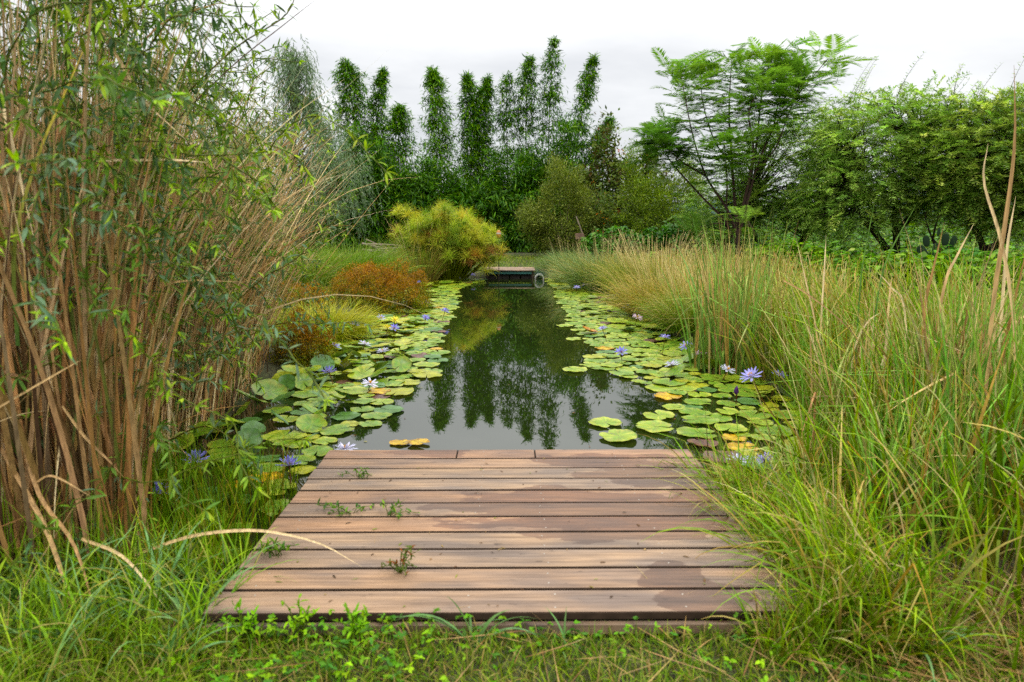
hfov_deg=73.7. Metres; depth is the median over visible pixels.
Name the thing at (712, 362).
lily pad
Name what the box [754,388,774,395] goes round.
lily pad
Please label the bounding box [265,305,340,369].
rusty shrub
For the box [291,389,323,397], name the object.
lily pad
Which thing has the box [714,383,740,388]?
lily pad
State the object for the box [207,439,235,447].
lily pad
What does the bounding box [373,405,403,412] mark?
lily pad
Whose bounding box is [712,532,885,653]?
grass tuft
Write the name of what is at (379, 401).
lily pad
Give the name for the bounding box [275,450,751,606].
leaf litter
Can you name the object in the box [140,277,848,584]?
water
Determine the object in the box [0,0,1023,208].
sky
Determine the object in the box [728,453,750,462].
water lily
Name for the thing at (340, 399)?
lily pad
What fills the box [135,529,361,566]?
reed blade
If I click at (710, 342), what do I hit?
cattail clump
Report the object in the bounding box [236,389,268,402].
lily pad
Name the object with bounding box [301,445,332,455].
lily pad
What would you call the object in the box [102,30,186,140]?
reed blade
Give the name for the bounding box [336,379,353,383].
lily pad
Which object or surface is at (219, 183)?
reed blade
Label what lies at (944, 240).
prickly pear
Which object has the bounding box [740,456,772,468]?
lily pad
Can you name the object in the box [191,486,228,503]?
lily pad
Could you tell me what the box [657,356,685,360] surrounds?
lily pad
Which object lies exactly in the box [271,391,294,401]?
lily pad
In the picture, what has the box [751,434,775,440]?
lily pad
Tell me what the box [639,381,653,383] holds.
lily pad
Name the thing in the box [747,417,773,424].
lily pad
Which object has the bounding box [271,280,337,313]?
rusty shrub
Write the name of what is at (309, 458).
lily pad
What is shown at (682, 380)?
lily pad
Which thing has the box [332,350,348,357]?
lily pad
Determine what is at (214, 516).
lily pad
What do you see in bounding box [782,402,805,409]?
lily pad
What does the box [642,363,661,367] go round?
lily pad
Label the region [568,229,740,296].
grass tussock
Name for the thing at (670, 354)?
lily pad
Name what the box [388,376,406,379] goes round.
lily pad
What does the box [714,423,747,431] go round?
lily pad
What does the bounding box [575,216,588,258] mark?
notice board
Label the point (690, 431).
lily pad
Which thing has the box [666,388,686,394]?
lily pad
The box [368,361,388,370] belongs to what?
lily pad
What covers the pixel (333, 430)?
lily pad
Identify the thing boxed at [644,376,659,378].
lily pad
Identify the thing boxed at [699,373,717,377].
lily pad
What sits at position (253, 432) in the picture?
lily pad
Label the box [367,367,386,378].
lily pad
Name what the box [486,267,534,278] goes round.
wooden dock
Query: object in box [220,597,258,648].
weed sprig
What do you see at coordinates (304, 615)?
weed sprig
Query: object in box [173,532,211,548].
lily pad
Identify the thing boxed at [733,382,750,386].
lily pad
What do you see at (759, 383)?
lily pad
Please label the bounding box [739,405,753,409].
lily pad
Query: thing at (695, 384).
lily pad
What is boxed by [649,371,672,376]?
lily pad
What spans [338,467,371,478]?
weed sprig
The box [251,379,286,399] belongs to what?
lily pad
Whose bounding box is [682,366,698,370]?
lily pad
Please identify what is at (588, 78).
bamboo
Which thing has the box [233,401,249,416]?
lily pad
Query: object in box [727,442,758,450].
lily pad
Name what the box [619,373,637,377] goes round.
lily pad
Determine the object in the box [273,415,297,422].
lily pad
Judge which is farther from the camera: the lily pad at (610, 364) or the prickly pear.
the prickly pear
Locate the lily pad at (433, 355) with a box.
[424,354,440,358]
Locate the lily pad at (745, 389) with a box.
[739,387,755,391]
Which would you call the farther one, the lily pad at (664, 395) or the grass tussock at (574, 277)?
the grass tussock at (574, 277)
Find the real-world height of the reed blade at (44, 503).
0.674 m
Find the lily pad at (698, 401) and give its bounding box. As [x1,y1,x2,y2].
[684,398,710,404]
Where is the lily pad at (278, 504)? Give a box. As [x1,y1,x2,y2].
[259,498,290,516]
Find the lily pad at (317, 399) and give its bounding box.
[307,396,330,401]
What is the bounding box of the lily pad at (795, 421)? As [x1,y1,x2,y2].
[783,419,811,428]
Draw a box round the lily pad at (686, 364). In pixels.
[682,362,696,366]
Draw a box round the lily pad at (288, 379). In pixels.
[279,374,295,390]
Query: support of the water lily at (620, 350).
on the water
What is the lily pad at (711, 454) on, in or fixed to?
on the water
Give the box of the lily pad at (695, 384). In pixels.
[684,380,708,387]
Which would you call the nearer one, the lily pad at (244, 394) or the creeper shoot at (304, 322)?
the creeper shoot at (304, 322)
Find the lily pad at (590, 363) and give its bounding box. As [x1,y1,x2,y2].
[580,361,600,366]
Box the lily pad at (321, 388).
[305,385,329,390]
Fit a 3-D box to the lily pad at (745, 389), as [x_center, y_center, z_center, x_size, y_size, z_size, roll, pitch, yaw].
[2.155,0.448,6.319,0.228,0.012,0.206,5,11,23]
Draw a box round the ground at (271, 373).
[3,235,1023,681]
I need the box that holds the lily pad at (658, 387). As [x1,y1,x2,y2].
[645,383,676,391]
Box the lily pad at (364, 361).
[350,359,370,363]
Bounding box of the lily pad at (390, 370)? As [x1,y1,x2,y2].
[383,369,396,372]
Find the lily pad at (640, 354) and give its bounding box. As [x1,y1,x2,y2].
[631,353,650,355]
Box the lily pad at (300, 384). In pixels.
[295,373,312,389]
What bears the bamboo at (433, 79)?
on the ground at (271, 373)
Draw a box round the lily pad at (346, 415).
[330,411,360,419]
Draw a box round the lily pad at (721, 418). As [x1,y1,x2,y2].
[708,413,732,421]
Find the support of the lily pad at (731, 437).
on the water
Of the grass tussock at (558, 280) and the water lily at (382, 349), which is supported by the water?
the water lily at (382, 349)
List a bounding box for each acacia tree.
[669,94,901,263]
[772,51,1023,258]
[870,53,1023,263]
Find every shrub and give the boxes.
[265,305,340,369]
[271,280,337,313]
[321,258,435,315]
[583,184,636,241]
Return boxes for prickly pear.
[917,228,957,262]
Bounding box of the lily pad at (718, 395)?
[712,393,732,397]
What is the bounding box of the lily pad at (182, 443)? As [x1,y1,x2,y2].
[158,436,188,459]
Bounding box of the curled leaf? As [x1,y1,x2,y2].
[582,326,597,331]
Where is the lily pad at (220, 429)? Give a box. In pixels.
[203,426,227,432]
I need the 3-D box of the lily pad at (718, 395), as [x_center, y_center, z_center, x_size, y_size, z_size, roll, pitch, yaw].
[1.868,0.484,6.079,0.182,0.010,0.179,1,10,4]
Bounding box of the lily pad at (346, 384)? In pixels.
[333,382,353,386]
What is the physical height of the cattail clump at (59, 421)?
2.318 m
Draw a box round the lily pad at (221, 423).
[217,419,240,425]
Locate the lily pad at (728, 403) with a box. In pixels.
[716,400,740,406]
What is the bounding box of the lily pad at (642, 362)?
[635,361,648,364]
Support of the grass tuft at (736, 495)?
on the ground at (271, 373)
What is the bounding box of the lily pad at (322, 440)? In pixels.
[312,436,337,444]
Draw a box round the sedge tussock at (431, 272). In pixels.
[377,217,467,283]
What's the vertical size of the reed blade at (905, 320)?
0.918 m
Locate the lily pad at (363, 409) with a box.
[350,406,374,411]
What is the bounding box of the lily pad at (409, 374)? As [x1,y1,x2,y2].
[399,373,415,377]
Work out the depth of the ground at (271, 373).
2.23 m
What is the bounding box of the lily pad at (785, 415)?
[772,410,800,418]
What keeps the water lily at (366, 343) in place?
on the water
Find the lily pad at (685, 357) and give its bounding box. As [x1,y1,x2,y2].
[681,353,693,361]
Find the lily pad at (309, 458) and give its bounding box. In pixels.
[282,455,315,464]
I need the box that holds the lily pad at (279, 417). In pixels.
[271,409,288,424]
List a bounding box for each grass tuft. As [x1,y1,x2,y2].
[0,536,127,615]
[0,569,144,654]
[2,509,73,581]
[83,518,241,620]
[123,619,230,672]
[129,561,264,636]
[396,597,538,646]
[514,606,584,662]
[692,465,789,528]
[693,486,852,563]
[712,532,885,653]
[854,586,998,681]
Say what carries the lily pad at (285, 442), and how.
on the water
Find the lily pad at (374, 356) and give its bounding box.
[370,354,384,358]
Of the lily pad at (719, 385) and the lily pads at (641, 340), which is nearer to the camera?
the lily pad at (719, 385)
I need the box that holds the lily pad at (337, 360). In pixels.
[332,357,340,363]
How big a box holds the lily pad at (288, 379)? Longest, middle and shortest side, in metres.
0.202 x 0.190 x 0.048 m
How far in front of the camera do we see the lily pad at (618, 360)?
7.58 m
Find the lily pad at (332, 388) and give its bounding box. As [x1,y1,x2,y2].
[325,385,347,392]
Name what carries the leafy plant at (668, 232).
on the ground at (271, 373)
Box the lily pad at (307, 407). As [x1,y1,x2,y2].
[301,403,326,417]
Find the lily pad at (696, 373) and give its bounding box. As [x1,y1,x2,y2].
[688,372,701,374]
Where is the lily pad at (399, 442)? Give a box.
[389,439,409,444]
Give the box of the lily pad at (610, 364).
[601,362,622,366]
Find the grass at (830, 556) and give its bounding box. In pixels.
[627,230,1023,681]
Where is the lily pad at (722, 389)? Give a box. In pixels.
[718,387,733,391]
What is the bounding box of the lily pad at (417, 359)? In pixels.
[410,358,425,361]
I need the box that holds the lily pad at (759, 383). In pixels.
[750,381,767,384]
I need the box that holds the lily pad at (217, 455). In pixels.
[206,451,237,460]
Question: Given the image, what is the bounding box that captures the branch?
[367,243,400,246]
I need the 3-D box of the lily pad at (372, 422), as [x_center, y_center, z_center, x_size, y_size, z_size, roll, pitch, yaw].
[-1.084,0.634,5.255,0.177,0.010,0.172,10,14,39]
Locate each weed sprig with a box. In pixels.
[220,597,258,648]
[251,537,299,557]
[280,593,318,645]
[316,497,373,515]
[333,602,369,645]
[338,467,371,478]
[379,498,419,518]
[381,544,420,574]
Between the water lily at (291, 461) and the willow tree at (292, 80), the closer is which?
the water lily at (291, 461)
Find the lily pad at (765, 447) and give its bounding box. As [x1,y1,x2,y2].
[760,446,779,452]
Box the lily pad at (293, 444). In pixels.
[284,438,310,447]
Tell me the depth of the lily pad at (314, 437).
4.94 m
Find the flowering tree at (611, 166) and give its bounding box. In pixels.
[573,105,678,238]
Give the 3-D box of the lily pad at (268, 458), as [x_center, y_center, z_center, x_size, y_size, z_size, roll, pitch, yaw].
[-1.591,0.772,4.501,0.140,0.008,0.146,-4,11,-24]
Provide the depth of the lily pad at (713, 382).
6.57 m
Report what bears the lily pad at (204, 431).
on the water
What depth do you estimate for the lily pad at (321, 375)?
6.51 m
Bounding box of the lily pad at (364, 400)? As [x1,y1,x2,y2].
[352,397,376,403]
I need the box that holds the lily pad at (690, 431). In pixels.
[676,426,715,438]
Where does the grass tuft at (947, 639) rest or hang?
on the ground at (271, 373)
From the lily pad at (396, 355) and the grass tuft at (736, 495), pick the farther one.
the lily pad at (396, 355)
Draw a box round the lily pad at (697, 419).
[682,415,719,423]
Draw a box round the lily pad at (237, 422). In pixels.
[218,419,245,423]
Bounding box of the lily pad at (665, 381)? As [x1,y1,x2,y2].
[652,378,686,385]
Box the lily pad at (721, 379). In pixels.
[715,377,728,381]
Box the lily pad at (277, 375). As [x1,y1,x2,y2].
[272,371,292,378]
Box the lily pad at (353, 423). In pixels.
[341,421,359,425]
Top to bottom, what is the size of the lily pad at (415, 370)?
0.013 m
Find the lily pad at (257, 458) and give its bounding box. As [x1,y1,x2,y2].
[233,455,261,464]
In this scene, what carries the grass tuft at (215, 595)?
on the ground at (271, 373)
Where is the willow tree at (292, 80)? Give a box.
[243,35,389,250]
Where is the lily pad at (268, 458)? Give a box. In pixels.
[261,454,280,461]
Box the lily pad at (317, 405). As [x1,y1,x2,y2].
[309,401,337,406]
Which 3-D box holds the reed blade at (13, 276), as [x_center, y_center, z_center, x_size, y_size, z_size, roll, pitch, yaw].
[-1.614,-0.477,2.355,0.397,1.025,0.048,1,10,7]
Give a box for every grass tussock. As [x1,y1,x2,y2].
[266,294,396,344]
[271,243,352,289]
[282,231,433,285]
[526,237,607,272]
[535,268,550,277]
[536,229,657,288]
[541,259,567,282]
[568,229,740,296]
[584,243,722,317]
[617,257,784,336]
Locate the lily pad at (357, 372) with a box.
[347,366,374,378]
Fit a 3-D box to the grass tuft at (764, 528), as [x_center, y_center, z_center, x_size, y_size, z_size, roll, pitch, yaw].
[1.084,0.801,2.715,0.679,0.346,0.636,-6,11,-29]
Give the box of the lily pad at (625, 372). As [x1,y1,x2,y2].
[609,369,633,375]
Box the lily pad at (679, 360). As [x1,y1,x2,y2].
[667,358,682,363]
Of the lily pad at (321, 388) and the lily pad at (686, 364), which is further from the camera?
the lily pad at (686, 364)
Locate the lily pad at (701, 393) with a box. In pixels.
[688,391,711,396]
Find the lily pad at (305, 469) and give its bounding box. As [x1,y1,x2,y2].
[288,465,316,473]
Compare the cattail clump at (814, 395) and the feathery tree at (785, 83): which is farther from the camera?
the feathery tree at (785, 83)
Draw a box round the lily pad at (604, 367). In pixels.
[592,365,614,369]
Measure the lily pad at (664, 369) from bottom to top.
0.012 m
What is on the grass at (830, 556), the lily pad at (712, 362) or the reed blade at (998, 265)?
the reed blade at (998, 265)
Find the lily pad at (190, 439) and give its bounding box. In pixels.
[175,431,194,448]
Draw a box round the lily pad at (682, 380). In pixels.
[674,378,690,381]
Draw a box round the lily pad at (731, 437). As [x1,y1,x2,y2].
[722,434,745,440]
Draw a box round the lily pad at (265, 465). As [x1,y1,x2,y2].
[250,462,282,473]
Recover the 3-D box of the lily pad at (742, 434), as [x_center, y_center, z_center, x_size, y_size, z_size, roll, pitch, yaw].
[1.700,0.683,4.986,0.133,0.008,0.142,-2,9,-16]
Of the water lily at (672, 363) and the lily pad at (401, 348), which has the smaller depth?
the water lily at (672, 363)
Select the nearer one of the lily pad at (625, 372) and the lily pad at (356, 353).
the lily pad at (625, 372)
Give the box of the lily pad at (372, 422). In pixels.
[358,420,381,426]
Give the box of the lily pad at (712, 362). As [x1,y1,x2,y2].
[704,359,721,367]
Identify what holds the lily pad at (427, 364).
on the water
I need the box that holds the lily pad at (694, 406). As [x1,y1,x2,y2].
[680,404,702,408]
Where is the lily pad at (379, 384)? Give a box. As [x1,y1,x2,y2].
[358,382,385,387]
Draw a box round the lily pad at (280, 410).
[263,406,291,414]
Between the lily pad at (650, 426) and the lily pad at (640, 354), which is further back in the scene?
the lily pad at (640, 354)
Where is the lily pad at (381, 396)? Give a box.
[372,394,389,398]
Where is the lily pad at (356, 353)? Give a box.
[339,344,361,356]
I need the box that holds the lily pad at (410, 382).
[395,379,420,384]
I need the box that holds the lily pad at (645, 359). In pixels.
[640,358,654,360]
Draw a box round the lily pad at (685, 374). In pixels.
[674,372,694,376]
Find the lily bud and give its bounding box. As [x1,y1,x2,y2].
[734,386,738,403]
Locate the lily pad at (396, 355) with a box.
[385,354,403,356]
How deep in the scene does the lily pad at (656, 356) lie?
7.85 m
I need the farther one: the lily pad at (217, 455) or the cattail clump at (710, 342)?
the cattail clump at (710, 342)
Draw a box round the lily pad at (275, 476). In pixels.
[251,471,282,481]
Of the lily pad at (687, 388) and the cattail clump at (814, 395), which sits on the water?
the lily pad at (687, 388)
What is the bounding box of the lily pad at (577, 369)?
[563,366,586,371]
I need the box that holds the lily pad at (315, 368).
[302,365,320,372]
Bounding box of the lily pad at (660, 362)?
[649,361,667,364]
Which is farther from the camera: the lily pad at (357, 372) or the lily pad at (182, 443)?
the lily pad at (357, 372)
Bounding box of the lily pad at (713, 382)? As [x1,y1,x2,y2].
[708,381,719,383]
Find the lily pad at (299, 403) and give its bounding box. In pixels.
[293,401,311,405]
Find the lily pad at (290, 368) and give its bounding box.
[277,365,303,373]
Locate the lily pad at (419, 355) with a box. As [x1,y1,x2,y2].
[411,352,430,357]
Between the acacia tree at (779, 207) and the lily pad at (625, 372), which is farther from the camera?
the acacia tree at (779, 207)
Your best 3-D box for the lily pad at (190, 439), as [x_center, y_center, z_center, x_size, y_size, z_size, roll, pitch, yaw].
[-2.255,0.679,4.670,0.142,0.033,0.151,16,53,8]
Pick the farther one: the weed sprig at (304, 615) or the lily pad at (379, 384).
the lily pad at (379, 384)
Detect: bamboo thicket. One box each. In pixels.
[287,120,392,252]
[333,123,439,251]
[381,148,476,252]
[436,141,522,252]
[462,138,575,252]
[525,113,619,251]
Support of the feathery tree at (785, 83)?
on the ground at (271, 373)
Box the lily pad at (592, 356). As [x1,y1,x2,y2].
[583,354,605,358]
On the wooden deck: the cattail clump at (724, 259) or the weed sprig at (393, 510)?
the weed sprig at (393, 510)
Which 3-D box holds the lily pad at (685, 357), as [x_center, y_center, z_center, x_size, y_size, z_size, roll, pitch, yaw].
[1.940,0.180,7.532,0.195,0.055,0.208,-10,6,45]
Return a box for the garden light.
[496,230,500,280]
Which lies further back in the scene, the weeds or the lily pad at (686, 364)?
the lily pad at (686, 364)
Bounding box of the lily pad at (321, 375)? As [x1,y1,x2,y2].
[313,373,328,377]
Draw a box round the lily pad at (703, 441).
[687,437,718,446]
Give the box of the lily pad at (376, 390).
[368,387,390,393]
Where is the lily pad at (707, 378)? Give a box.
[702,377,719,380]
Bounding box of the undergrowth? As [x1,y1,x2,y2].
[563,213,1023,296]
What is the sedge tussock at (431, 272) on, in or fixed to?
on the ground at (271, 373)
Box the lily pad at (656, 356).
[642,354,662,358]
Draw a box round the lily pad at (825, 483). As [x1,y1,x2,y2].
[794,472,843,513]
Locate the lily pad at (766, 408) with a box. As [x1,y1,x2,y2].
[759,407,776,412]
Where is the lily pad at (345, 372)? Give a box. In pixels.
[334,371,352,373]
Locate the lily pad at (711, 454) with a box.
[703,450,745,463]
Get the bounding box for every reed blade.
[0,361,78,407]
[1,89,36,249]
[1,445,89,627]
[11,45,85,345]
[19,421,91,597]
[36,475,87,494]
[61,406,122,475]
[81,538,164,606]
[93,159,199,161]
[95,279,237,375]
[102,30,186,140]
[114,202,159,278]
[118,0,229,98]
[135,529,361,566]
[154,0,314,142]
[171,119,323,274]
[784,280,863,350]
[797,244,820,400]
[819,243,825,348]
[846,312,880,396]
[855,202,874,357]
[871,207,914,341]
[879,274,907,364]
[883,277,891,381]
[917,222,944,390]
[934,224,973,339]
[982,146,1017,423]
[984,73,1015,395]
[997,197,1015,356]
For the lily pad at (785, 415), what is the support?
on the water
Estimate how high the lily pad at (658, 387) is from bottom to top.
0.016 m
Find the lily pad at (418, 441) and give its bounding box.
[408,438,429,444]
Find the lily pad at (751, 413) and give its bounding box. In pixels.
[735,410,770,418]
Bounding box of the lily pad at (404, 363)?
[391,356,411,371]
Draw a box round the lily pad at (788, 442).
[769,439,806,471]
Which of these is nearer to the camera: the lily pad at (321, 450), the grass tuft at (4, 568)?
the grass tuft at (4, 568)
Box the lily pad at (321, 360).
[311,354,334,371]
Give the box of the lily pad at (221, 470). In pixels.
[210,465,233,475]
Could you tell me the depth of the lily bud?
5.77 m
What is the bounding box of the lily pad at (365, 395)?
[358,392,373,396]
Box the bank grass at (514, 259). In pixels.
[264,247,591,332]
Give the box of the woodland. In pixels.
[275,176,1019,242]
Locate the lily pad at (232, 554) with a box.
[203,545,238,563]
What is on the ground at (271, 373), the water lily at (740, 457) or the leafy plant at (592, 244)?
the leafy plant at (592, 244)
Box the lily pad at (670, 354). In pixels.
[663,352,682,355]
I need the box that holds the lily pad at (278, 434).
[261,429,306,441]
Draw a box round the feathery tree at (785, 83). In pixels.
[619,30,877,260]
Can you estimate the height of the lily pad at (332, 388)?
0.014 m
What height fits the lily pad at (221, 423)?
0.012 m
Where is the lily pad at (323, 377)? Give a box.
[316,376,334,379]
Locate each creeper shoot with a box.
[164,414,263,475]
[176,0,297,103]
[211,310,347,360]
[222,213,347,313]
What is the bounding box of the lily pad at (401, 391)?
[383,387,413,394]
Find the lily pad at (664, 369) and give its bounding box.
[659,367,682,371]
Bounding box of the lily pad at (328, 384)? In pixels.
[319,382,337,386]
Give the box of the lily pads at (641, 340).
[314,278,692,354]
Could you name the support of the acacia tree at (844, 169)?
on the ground at (271, 373)
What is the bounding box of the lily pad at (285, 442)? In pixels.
[273,439,294,444]
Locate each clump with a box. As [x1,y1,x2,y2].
[0,0,239,586]
[0,12,245,607]
[652,223,836,375]
[654,212,817,336]
[768,305,968,466]
[772,254,1023,505]
[774,289,934,409]
[779,286,945,436]
[804,366,1023,546]
[830,212,1023,455]
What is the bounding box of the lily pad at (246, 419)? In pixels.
[241,417,261,421]
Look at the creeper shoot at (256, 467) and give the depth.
3.37 m
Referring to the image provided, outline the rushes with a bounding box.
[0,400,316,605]
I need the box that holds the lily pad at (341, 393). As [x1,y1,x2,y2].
[334,389,353,399]
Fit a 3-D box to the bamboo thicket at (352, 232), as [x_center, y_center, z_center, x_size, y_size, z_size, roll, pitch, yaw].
[-6.732,-5.646,26.320,4.909,5.792,4.312,0,10,0]
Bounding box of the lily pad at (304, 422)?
[296,414,326,432]
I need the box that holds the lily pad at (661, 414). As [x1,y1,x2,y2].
[642,409,674,419]
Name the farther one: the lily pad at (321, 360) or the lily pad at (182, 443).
the lily pad at (321, 360)
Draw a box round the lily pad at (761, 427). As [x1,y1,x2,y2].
[755,424,793,435]
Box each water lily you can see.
[152,482,167,502]
[185,450,208,475]
[280,455,301,483]
[321,365,336,382]
[334,442,357,449]
[359,340,370,348]
[362,378,377,389]
[377,347,387,359]
[389,324,398,337]
[391,316,398,331]
[615,346,627,358]
[664,360,680,377]
[679,341,687,352]
[720,365,735,380]
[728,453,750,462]
[740,367,764,404]
[754,452,771,464]
[770,370,787,397]
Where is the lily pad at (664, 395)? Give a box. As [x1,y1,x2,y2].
[654,391,681,399]
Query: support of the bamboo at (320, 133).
on the ground at (271, 373)
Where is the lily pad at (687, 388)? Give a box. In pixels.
[674,385,696,391]
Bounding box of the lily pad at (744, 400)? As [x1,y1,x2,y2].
[734,397,761,404]
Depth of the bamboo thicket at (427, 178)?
25.89 m
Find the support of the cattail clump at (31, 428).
on the ground at (271, 373)
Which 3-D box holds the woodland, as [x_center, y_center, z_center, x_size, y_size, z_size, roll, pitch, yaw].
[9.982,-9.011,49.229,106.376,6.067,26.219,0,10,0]
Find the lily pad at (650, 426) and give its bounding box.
[636,420,673,432]
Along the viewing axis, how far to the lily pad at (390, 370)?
7.07 m
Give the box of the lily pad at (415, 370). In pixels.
[407,368,425,372]
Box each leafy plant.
[578,225,644,259]
[631,221,704,264]
[745,239,828,268]
[850,248,966,299]
[916,245,997,273]
[955,251,1023,299]
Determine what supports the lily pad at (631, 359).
on the water
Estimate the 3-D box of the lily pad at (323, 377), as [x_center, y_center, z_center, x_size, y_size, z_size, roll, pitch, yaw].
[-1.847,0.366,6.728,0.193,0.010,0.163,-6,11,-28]
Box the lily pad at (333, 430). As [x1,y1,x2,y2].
[320,423,353,434]
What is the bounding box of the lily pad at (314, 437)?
[300,434,319,438]
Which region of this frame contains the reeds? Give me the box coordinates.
[0,0,422,588]
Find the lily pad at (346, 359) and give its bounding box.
[338,351,352,367]
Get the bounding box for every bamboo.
[302,100,338,172]
[323,57,384,170]
[361,65,391,164]
[381,101,421,174]
[415,65,465,195]
[452,70,488,186]
[463,73,501,188]
[486,70,523,185]
[506,52,544,193]
[529,35,569,163]
[558,52,601,171]
[574,115,617,187]
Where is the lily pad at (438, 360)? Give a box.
[427,358,447,362]
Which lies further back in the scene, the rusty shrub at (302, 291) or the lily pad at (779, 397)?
the rusty shrub at (302, 291)
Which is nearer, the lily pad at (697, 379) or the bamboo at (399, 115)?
the lily pad at (697, 379)
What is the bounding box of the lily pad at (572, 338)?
[566,337,580,339]
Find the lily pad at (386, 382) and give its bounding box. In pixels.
[374,378,404,385]
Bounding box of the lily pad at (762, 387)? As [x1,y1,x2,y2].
[748,384,773,389]
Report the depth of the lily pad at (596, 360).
7.63 m
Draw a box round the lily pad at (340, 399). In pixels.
[329,394,352,402]
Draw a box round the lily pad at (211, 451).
[209,446,235,453]
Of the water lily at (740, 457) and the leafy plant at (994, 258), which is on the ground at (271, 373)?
the leafy plant at (994, 258)
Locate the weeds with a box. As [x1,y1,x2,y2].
[3,608,1016,681]
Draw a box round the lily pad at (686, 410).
[678,407,711,415]
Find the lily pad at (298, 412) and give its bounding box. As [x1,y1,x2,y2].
[290,407,322,414]
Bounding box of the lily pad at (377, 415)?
[361,412,391,418]
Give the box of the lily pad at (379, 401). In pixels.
[370,398,393,404]
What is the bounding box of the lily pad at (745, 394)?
[733,390,764,397]
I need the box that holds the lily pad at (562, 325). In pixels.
[557,324,572,326]
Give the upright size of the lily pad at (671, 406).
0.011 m
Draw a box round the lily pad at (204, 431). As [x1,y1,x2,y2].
[186,420,217,436]
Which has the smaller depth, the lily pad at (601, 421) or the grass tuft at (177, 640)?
the grass tuft at (177, 640)
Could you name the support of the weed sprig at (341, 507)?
on the wooden deck
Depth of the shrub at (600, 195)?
21.72 m
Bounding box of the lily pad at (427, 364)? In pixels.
[413,361,439,366]
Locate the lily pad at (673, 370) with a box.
[665,364,684,375]
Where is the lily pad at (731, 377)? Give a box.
[722,375,756,382]
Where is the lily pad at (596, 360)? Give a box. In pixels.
[584,357,607,362]
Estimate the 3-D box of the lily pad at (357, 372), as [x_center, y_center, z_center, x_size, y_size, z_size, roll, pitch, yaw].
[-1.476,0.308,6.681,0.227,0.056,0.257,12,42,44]
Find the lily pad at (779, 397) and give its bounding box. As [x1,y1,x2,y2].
[771,395,793,400]
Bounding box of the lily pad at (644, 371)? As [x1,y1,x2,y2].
[636,369,659,373]
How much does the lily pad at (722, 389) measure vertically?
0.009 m
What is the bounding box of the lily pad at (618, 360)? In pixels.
[605,358,625,362]
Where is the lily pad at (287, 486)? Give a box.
[262,479,295,495]
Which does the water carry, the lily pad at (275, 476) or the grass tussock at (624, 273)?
the lily pad at (275, 476)
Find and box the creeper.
[0,0,398,600]
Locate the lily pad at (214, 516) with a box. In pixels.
[196,508,231,524]
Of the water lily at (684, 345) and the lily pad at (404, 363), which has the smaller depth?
the lily pad at (404, 363)
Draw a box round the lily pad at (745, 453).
[736,448,757,455]
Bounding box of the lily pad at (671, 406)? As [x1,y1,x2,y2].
[662,404,684,409]
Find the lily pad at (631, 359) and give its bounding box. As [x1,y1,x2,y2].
[620,357,639,360]
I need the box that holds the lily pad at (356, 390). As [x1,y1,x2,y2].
[339,386,370,393]
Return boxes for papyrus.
[386,200,510,280]
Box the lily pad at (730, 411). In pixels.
[715,407,738,414]
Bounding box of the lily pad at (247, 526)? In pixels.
[227,522,253,532]
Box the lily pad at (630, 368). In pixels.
[616,366,637,370]
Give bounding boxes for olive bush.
[512,151,618,255]
[605,139,717,257]
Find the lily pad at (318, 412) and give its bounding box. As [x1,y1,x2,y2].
[314,408,323,413]
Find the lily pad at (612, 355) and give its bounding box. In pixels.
[603,354,619,357]
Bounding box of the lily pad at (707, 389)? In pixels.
[696,387,716,391]
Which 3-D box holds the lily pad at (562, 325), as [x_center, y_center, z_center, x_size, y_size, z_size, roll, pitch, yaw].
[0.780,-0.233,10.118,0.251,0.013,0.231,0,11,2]
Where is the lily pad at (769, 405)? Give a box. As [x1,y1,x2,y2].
[759,402,778,407]
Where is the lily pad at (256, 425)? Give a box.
[240,420,265,438]
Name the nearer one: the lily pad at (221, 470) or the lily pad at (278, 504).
the lily pad at (278, 504)
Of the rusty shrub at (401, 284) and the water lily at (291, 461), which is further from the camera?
the rusty shrub at (401, 284)
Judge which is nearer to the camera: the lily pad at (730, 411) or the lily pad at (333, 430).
the lily pad at (333, 430)
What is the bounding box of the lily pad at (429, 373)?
[412,370,442,377]
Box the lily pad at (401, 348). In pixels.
[390,346,407,351]
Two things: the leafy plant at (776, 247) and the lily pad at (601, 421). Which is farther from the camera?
the leafy plant at (776, 247)
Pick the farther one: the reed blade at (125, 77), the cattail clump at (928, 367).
the cattail clump at (928, 367)
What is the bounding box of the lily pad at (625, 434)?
[599,429,636,440]
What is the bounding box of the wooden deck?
[202,449,802,639]
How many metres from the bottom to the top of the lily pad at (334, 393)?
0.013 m
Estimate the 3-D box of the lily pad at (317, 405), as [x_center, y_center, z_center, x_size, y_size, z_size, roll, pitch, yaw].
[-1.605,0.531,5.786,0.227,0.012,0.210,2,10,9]
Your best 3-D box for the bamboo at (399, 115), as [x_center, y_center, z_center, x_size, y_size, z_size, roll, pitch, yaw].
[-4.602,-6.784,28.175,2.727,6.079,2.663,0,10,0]
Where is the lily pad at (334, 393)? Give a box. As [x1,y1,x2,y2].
[321,391,345,399]
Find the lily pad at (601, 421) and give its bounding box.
[588,417,621,427]
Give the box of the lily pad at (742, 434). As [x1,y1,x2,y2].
[735,432,750,436]
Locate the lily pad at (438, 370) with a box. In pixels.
[425,368,442,372]
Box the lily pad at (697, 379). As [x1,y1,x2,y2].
[683,377,702,381]
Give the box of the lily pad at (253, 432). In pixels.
[235,428,262,447]
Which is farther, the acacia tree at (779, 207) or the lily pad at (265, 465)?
the acacia tree at (779, 207)

